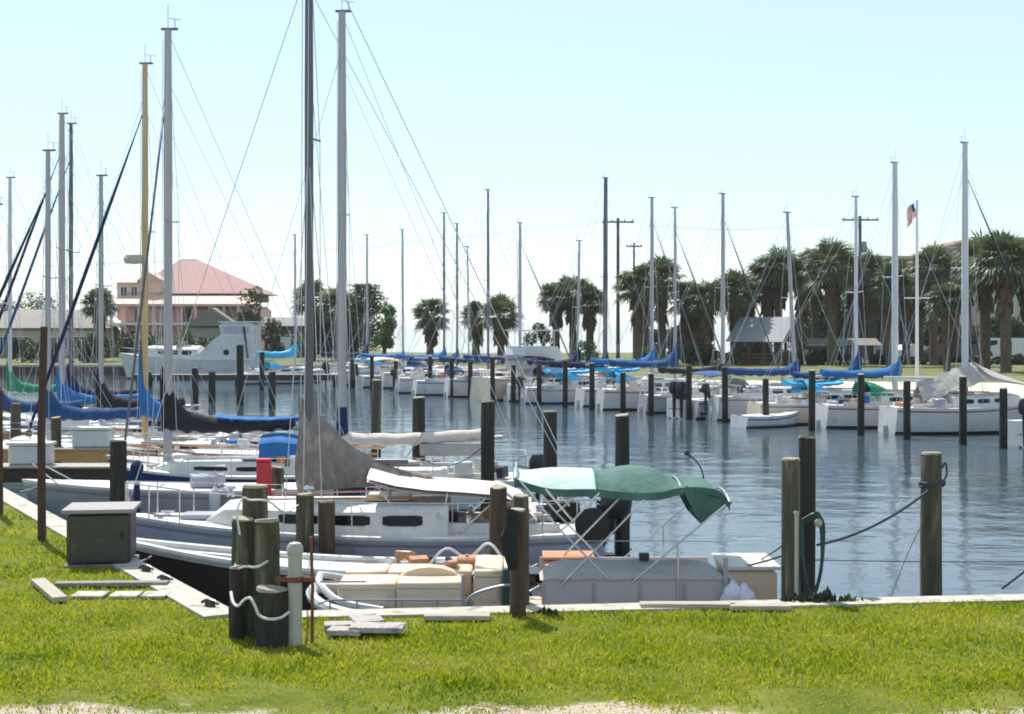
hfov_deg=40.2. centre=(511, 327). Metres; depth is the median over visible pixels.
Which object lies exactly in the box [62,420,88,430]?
dock box
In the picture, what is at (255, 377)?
finger pier
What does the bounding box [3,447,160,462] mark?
finger pier
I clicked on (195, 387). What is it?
piling
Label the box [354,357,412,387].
motorboat
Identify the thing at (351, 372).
piling
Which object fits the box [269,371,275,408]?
piling
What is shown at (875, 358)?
shrub
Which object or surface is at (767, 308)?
palm tree
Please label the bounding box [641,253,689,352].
palm tree
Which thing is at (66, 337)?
window
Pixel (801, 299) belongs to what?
palm tree
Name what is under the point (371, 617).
slab
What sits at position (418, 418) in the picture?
piling
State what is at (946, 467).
mooring rope
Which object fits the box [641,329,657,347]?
bush
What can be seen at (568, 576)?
pontoon boat
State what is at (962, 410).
piling
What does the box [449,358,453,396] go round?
piling
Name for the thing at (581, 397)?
sailboat
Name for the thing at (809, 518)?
hose
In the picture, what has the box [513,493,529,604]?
post
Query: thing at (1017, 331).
bush
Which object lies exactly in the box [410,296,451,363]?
palm tree
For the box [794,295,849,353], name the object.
bush
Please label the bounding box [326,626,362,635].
slab
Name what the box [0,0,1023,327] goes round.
sky
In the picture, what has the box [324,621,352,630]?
slab
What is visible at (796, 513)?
pipe
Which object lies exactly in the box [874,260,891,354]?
palm tree
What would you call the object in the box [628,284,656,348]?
palm tree
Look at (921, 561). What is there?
mooring rope
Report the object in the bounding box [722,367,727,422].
piling
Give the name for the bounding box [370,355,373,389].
piling
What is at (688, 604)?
sleeper
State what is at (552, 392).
sailboat
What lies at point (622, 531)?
piling
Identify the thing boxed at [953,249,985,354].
palm tree
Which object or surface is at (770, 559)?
mooring rope
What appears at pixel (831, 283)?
palm tree
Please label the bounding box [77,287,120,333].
palm tree
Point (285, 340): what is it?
door
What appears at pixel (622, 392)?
piling
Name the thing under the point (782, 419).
dinghy
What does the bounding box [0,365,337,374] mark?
seawall
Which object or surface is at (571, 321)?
palm tree
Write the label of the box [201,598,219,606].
cleat
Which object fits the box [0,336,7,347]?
window
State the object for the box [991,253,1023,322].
palm tree
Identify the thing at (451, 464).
mooring rope
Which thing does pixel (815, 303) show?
palm tree
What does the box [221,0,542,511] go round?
sailboat
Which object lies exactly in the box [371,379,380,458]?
piling
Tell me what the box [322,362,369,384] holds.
motorboat
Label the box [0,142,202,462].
sailboat
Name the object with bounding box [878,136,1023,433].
sailboat
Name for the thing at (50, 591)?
board
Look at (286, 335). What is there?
window
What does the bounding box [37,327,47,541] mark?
pole
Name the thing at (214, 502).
fender
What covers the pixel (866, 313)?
shrub
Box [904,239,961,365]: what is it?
palm tree
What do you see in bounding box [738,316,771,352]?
bush
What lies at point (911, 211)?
flag
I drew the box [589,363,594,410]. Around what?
piling
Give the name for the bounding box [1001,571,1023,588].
mooring rope
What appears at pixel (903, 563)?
mooring rope
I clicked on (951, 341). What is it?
bush
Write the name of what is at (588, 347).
shrub
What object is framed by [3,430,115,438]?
finger pier
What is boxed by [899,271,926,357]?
palm tree
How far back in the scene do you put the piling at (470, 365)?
74.80 m
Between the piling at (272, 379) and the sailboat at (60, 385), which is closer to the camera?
the sailboat at (60, 385)
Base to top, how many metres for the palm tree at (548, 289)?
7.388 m
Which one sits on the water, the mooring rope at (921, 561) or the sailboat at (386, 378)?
the sailboat at (386, 378)
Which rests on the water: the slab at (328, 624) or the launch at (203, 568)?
the launch at (203, 568)
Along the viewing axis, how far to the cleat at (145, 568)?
17.03 m
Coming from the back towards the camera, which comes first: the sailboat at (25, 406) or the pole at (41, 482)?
the sailboat at (25, 406)
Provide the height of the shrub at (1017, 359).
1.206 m
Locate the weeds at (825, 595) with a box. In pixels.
[780,586,849,602]
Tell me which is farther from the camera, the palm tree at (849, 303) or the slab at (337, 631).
the palm tree at (849, 303)
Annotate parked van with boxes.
[990,338,1023,356]
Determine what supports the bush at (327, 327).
on the ground at (1017, 373)
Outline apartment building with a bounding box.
[838,237,1023,349]
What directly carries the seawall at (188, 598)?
on the lawn at (289, 700)
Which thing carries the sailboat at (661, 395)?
on the water
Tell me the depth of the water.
38.14 m
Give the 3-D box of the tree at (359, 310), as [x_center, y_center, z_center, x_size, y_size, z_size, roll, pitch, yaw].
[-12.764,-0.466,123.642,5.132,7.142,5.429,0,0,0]
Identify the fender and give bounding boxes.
[209,470,220,510]
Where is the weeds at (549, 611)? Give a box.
[532,605,557,616]
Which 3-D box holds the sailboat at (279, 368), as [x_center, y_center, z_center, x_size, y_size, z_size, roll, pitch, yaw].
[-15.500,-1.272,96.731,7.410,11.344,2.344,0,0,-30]
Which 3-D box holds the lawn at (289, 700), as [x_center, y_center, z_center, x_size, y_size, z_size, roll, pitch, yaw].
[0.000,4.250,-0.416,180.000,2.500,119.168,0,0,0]
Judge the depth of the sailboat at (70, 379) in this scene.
47.44 m
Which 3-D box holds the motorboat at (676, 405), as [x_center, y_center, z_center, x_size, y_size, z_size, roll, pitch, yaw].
[9.729,3.009,60.430,6.929,2.381,2.448,0,0,-30]
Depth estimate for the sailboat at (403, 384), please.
82.08 m
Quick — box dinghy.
[730,410,798,427]
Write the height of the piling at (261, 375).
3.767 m
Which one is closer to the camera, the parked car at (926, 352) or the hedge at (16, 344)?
the hedge at (16, 344)
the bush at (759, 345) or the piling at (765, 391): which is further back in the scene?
the bush at (759, 345)
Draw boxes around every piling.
[11,403,20,438]
[51,416,61,462]
[109,439,126,501]
[148,372,151,386]
[191,367,198,403]
[208,371,215,401]
[236,344,243,404]
[259,351,264,389]
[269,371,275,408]
[272,466,283,488]
[296,492,313,552]
[318,500,334,554]
[350,358,353,387]
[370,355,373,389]
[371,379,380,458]
[394,361,397,387]
[412,396,424,460]
[428,356,431,378]
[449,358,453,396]
[468,361,472,398]
[481,400,494,510]
[489,484,506,555]
[490,356,494,400]
[511,364,515,402]
[537,364,541,405]
[543,410,556,503]
[562,360,567,407]
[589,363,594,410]
[614,413,629,556]
[620,372,625,412]
[648,373,653,415]
[686,365,691,419]
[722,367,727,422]
[762,378,768,414]
[781,457,799,597]
[798,435,815,593]
[808,369,814,430]
[857,373,864,435]
[903,381,910,439]
[920,452,941,595]
[959,376,966,444]
[999,387,1007,448]
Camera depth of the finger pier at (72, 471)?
30.04 m
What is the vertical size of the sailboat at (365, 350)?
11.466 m
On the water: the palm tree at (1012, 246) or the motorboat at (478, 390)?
the motorboat at (478, 390)
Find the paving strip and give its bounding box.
[70,591,170,598]
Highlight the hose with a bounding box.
[800,511,825,593]
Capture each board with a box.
[31,578,66,601]
[55,580,168,586]
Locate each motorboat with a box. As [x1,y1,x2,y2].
[120,321,264,378]
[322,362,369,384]
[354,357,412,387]
[470,238,620,400]
[666,371,797,419]
[1008,398,1023,447]
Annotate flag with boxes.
[906,203,915,228]
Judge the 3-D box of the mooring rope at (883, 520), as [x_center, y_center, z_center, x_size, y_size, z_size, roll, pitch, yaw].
[4.259,2.228,16.476,1.567,0.593,0.032,0,0,-21]
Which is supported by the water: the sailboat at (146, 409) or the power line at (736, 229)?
the sailboat at (146, 409)
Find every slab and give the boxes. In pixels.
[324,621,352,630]
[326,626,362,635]
[348,613,384,621]
[348,622,405,633]
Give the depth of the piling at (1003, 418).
44.05 m
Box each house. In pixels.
[0,310,120,357]
[104,259,278,356]
[260,317,318,356]
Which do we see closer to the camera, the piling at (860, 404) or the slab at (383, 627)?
the slab at (383, 627)
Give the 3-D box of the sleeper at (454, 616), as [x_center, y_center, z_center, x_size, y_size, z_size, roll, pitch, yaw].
[-0.563,2.955,14.335,0.676,0.050,0.160,0,0,0]
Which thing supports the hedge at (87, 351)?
on the ground at (1017, 373)
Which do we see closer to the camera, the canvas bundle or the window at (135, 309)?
the canvas bundle
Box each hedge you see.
[2,337,66,362]
[68,333,114,362]
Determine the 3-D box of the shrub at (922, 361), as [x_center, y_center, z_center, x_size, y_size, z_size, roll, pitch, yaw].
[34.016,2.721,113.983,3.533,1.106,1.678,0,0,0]
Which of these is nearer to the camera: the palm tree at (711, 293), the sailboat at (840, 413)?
the sailboat at (840, 413)
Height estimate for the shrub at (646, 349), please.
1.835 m
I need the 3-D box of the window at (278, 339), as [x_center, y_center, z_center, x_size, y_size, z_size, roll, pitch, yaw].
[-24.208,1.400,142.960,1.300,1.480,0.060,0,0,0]
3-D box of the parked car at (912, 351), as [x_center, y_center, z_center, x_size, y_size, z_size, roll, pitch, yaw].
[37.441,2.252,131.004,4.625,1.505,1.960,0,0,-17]
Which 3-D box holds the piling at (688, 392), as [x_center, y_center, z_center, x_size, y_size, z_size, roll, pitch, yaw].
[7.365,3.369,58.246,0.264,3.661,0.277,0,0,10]
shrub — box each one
[154,335,181,345]
[195,337,215,346]
[522,322,555,345]
[570,340,599,361]
[641,345,667,359]
[678,343,720,364]
[715,350,729,362]
[728,346,762,363]
[771,321,822,354]
[804,350,848,364]
[837,299,898,343]
[869,354,906,364]
[908,355,951,364]
[950,356,961,362]
[961,355,999,364]
[1012,354,1023,364]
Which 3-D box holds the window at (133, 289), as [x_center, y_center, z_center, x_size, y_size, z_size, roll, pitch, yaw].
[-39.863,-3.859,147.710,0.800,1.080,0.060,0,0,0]
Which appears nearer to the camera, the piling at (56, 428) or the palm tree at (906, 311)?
the piling at (56, 428)
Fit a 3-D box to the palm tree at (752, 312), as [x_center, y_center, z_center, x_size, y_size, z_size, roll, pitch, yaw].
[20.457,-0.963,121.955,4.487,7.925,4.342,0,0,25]
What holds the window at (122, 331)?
in the pink house at (211, 309)
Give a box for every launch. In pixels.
[22,463,333,520]
[135,538,531,609]
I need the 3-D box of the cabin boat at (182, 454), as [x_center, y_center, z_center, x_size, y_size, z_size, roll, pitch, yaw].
[-5.929,3.338,32.000,6.720,1.723,2.141,0,0,0]
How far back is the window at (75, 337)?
139.96 m
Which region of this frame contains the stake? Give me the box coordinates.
[309,536,313,643]
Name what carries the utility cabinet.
on the lawn at (289, 700)
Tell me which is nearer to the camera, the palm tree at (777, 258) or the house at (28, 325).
the palm tree at (777, 258)
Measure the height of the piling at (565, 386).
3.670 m
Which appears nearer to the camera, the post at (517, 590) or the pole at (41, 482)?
the post at (517, 590)
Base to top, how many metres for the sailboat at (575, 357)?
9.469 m
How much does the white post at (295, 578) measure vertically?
1.075 m
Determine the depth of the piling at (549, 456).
23.90 m
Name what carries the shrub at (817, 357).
on the ground at (1017, 373)
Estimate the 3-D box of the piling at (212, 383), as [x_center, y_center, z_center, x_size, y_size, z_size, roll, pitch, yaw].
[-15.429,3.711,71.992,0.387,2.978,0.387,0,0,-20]
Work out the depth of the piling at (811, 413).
51.67 m
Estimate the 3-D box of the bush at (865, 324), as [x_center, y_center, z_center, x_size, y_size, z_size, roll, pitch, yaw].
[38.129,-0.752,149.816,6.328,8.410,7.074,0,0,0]
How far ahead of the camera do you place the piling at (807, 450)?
16.25 m
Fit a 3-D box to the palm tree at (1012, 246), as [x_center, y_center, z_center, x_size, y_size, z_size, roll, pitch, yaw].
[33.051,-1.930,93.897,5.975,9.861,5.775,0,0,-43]
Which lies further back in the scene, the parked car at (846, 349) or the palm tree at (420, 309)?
the parked car at (846, 349)
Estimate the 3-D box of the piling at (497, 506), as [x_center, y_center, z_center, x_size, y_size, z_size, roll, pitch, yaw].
[-0.204,3.718,19.904,0.267,2.964,0.276,0,0,16]
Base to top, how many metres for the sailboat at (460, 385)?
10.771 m
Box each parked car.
[837,345,881,356]
[863,345,882,359]
[898,344,927,356]
[924,346,961,356]
[951,344,992,356]
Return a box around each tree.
[0,300,18,311]
[17,292,58,309]
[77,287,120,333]
[234,285,268,340]
[261,318,285,357]
[287,279,332,360]
[314,284,356,360]
[346,283,397,352]
[371,302,397,361]
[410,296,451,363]
[459,301,491,363]
[476,291,526,363]
[535,279,576,348]
[548,273,594,356]
[570,282,608,361]
[611,262,664,358]
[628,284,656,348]
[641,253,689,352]
[668,278,705,363]
[681,276,733,364]
[681,299,718,350]
[710,268,762,363]
[728,273,761,349]
[746,256,786,359]
[751,244,806,359]
[780,257,822,363]
[797,234,871,365]
[797,247,838,353]
[836,259,873,361]
[846,245,887,362]
[863,262,919,365]
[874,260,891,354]
[891,255,928,363]
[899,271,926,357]
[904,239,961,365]
[922,281,970,371]
[941,260,975,357]
[947,228,1007,369]
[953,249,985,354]
[968,227,1023,372]
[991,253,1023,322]
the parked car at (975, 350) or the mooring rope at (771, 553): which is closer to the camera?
the mooring rope at (771, 553)
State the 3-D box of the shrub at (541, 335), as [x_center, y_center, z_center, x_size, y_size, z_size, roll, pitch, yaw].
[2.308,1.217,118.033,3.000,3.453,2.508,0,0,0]
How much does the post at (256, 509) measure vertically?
1.542 m
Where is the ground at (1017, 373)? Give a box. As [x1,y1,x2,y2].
[0,342,1023,382]
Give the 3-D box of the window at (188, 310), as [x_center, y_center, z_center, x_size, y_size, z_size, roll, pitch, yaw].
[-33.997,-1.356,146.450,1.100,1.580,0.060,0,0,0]
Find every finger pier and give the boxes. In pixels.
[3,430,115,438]
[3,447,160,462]
[3,463,150,481]
[134,374,337,386]
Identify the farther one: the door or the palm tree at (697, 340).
the door
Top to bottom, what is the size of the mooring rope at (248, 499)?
0.916 m
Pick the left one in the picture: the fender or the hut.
the fender
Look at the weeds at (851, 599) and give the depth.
15.24 m
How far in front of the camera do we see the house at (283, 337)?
143.00 m
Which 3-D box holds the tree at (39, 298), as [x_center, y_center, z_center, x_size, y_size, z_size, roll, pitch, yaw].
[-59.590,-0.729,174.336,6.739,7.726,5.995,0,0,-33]
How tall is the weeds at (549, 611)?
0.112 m
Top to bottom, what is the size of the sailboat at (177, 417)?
10.924 m
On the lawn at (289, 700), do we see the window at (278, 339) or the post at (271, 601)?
the post at (271, 601)
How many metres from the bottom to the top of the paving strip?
0.030 m
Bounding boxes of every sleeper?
[424,613,489,620]
[639,601,734,608]
[730,603,790,610]
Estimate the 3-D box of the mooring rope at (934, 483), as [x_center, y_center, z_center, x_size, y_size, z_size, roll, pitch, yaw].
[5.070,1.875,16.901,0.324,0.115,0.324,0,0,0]
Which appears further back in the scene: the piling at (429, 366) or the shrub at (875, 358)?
the shrub at (875, 358)
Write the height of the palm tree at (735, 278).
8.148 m
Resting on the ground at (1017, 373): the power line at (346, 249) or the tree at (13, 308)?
the tree at (13, 308)
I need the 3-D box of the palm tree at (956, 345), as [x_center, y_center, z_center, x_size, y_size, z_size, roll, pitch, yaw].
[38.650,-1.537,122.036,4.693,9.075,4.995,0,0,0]
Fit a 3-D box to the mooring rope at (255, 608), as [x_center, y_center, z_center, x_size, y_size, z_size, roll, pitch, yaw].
[-2.427,2.608,13.134,0.642,0.221,0.256,0,0,19]
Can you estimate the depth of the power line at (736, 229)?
119.99 m
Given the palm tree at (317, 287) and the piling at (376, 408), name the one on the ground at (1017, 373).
the palm tree at (317, 287)
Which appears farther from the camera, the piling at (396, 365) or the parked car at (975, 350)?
the parked car at (975, 350)
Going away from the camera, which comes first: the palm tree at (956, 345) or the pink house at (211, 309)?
the palm tree at (956, 345)
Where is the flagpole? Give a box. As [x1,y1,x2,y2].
[904,199,929,382]
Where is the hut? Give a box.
[726,317,808,365]
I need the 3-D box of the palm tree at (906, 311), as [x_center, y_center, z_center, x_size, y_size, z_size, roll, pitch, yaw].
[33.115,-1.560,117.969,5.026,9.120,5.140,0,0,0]
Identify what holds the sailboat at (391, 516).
on the water
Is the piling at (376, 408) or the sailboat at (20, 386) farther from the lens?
the sailboat at (20, 386)
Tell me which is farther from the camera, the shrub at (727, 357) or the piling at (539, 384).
the shrub at (727, 357)
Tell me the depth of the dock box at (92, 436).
33.10 m
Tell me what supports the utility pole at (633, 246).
on the ground at (1017, 373)
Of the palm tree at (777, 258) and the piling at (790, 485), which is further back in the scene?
the palm tree at (777, 258)
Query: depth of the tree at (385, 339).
117.61 m
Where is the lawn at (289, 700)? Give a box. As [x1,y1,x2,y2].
[0,503,1023,713]
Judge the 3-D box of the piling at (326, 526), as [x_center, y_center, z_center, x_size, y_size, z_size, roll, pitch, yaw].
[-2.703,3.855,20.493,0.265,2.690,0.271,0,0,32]
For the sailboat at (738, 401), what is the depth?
58.01 m
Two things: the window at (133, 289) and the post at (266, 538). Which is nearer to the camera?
the post at (266, 538)
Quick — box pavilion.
[795,338,881,364]
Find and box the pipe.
[794,511,798,594]
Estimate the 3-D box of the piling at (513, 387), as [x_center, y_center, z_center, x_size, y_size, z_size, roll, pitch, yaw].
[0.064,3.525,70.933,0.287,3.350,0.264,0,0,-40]
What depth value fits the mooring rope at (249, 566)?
13.40 m
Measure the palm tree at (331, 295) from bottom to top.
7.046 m
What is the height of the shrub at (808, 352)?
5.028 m
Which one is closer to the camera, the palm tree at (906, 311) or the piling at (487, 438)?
the piling at (487, 438)
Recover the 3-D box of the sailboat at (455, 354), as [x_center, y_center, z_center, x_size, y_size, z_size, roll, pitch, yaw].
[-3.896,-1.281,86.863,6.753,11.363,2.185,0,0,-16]
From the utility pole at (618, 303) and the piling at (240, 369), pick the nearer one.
the piling at (240, 369)
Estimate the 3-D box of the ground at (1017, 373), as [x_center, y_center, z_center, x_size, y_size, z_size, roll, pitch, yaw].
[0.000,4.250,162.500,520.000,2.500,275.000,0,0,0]
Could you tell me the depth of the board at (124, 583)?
16.13 m
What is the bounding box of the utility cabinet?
[61,501,140,567]
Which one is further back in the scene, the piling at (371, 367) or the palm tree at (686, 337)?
the palm tree at (686, 337)
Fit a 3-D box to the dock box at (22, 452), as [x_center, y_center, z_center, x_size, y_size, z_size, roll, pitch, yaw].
[-10.466,2.720,30.500,0.950,0.480,0.460,0,0,0]
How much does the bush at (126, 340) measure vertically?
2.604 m
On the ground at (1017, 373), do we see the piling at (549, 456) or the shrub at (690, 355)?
the shrub at (690, 355)
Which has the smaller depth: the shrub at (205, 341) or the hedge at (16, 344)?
the hedge at (16, 344)
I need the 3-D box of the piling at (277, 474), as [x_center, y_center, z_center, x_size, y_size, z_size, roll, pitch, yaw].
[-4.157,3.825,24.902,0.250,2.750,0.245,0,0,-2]
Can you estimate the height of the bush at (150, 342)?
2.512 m
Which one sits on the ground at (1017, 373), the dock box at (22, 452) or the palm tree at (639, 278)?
the palm tree at (639, 278)
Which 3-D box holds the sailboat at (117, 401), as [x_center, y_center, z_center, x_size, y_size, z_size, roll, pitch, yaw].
[-11.536,-0.303,41.455,7.010,9.406,2.242,0,0,4]
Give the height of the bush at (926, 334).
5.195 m
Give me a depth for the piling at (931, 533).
16.78 m
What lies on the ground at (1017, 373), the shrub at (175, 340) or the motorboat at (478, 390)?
the shrub at (175, 340)
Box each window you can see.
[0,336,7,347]
[51,336,67,349]
[73,336,87,349]
[120,286,127,296]
[121,330,136,345]
[130,286,137,294]
[134,307,141,322]
[183,307,191,322]
[269,334,280,347]
[285,334,293,348]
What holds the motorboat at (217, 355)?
on the water
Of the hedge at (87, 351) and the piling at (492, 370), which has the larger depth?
the hedge at (87, 351)
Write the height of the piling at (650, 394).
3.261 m
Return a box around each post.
[228,564,243,640]
[231,516,254,635]
[242,484,267,522]
[253,518,279,638]
[255,585,287,648]
[275,542,313,646]
[509,508,525,617]
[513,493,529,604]
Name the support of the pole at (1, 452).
on the lawn at (289, 700)
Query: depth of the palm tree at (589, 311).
120.44 m
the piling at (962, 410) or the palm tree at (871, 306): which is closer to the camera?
the piling at (962, 410)
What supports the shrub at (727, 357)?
on the ground at (1017, 373)
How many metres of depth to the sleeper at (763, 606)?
14.76 m
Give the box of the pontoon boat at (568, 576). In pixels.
[306,451,780,609]
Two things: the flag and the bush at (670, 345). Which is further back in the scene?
the bush at (670, 345)
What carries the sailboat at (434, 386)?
on the water
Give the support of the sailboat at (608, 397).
on the water
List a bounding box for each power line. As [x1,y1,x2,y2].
[14,219,602,266]
[33,219,627,266]
[608,217,845,229]
[633,217,869,229]
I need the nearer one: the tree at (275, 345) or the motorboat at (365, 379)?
the motorboat at (365, 379)
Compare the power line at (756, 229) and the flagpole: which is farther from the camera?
the power line at (756, 229)
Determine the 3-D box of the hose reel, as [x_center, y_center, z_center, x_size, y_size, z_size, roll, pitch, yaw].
[3.506,2.231,16.030,0.100,0.095,0.040,0,0,0]
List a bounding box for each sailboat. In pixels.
[0,106,203,424]
[0,117,201,421]
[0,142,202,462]
[0,171,110,414]
[0,197,136,440]
[9,168,238,442]
[25,54,294,462]
[124,18,365,495]
[125,0,632,566]
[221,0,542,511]
[234,231,336,383]
[313,234,399,382]
[337,226,442,385]
[380,209,486,387]
[390,243,508,392]
[398,220,500,376]
[412,189,533,395]
[443,219,569,396]
[503,236,627,401]
[515,173,658,403]
[575,193,706,406]
[595,203,731,409]
[637,193,783,413]
[700,207,852,420]
[747,191,924,424]
[815,157,984,428]
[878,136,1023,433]
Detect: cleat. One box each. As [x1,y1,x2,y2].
[138,564,153,571]
[157,574,172,581]
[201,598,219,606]
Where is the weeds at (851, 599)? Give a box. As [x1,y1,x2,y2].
[834,593,873,601]
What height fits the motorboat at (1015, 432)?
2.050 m
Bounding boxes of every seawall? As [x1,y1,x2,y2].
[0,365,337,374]
[3,487,228,619]
[302,594,1023,619]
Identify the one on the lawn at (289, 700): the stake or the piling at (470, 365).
the stake
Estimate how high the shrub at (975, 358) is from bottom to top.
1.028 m
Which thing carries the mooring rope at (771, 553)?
attached to the pontoon boat at (568, 576)
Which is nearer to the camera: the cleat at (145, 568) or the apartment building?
the cleat at (145, 568)
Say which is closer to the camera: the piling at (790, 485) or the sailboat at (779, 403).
the piling at (790, 485)
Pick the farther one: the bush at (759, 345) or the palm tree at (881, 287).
the bush at (759, 345)
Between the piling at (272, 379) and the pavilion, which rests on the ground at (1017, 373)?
the pavilion
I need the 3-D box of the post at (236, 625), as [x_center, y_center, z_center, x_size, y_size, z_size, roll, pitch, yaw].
[-2.661,2.690,13.500,0.140,0.821,0.143,0,0,-30]
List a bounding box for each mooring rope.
[230,591,289,620]
[234,560,268,569]
[236,497,298,534]
[365,426,425,495]
[418,448,480,465]
[748,555,780,565]
[761,546,780,559]
[815,560,1023,561]
[816,490,929,545]
[891,528,919,596]
[918,478,945,487]
[941,462,947,480]
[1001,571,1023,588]
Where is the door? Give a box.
[281,337,289,350]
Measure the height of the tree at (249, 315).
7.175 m
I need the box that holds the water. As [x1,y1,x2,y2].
[0,328,1023,598]
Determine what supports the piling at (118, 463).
in the water
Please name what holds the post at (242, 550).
on the lawn at (289, 700)
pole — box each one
[0,390,2,514]
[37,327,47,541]
[602,218,633,357]
[626,243,641,265]
[842,216,878,361]
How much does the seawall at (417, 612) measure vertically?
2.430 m
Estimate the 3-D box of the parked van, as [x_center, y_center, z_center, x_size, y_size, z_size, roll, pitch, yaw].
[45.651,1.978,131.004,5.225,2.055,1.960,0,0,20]
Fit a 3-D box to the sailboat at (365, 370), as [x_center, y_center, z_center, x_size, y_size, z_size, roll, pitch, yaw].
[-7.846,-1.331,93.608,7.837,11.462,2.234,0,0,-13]
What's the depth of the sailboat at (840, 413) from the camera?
53.70 m
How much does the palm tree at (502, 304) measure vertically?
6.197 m
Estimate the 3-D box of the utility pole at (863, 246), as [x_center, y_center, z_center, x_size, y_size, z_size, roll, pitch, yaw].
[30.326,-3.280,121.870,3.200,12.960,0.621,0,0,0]
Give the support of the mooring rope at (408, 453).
attached to the piling at (418, 418)
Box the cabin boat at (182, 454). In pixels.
[106,441,384,462]
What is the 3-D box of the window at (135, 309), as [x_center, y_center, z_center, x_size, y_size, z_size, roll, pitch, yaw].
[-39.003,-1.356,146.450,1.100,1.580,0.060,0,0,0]
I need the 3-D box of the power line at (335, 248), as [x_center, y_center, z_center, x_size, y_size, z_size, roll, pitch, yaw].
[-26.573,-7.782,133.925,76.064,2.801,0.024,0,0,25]
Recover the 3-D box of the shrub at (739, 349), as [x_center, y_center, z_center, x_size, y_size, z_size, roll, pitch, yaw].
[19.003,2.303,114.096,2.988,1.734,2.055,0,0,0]
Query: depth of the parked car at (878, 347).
130.26 m
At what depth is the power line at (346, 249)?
129.32 m
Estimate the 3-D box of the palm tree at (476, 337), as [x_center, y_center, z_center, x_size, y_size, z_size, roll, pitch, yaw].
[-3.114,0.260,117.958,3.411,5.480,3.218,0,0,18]
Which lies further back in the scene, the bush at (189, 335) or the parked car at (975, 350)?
the bush at (189, 335)
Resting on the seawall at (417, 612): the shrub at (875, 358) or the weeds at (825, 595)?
the weeds at (825, 595)
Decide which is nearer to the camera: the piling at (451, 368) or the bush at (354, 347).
the piling at (451, 368)
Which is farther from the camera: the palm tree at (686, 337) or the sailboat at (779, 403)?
the palm tree at (686, 337)
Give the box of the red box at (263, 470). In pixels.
[255,458,271,495]
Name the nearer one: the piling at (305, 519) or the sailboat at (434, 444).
the piling at (305, 519)
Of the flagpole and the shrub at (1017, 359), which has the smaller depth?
the flagpole
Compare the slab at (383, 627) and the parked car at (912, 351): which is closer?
the slab at (383, 627)
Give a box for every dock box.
[6,441,56,464]
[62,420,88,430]
[70,426,115,447]
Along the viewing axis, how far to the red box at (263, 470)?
24.50 m
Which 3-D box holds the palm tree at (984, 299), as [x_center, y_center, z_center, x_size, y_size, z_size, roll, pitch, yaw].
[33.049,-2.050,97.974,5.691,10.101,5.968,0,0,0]
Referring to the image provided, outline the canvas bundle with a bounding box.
[500,509,517,569]
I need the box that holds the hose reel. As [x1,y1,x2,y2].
[814,519,821,526]
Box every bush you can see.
[115,333,141,354]
[133,335,160,350]
[175,330,195,344]
[296,317,334,359]
[346,320,363,360]
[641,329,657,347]
[666,325,714,355]
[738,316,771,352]
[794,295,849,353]
[842,294,898,342]
[898,314,929,346]
[924,321,961,345]
[971,316,1023,356]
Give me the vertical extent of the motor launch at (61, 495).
1.762 m
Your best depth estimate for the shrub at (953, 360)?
120.67 m
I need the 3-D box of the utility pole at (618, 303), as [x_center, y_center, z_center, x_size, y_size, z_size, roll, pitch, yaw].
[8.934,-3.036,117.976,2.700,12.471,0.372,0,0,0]
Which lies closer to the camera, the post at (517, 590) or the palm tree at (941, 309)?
the post at (517, 590)
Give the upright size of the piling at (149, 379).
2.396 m
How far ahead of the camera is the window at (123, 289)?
147.72 m
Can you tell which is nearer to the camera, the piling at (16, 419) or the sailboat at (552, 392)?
the piling at (16, 419)
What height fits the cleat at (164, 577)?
0.087 m
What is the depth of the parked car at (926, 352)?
130.11 m
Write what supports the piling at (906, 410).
in the water

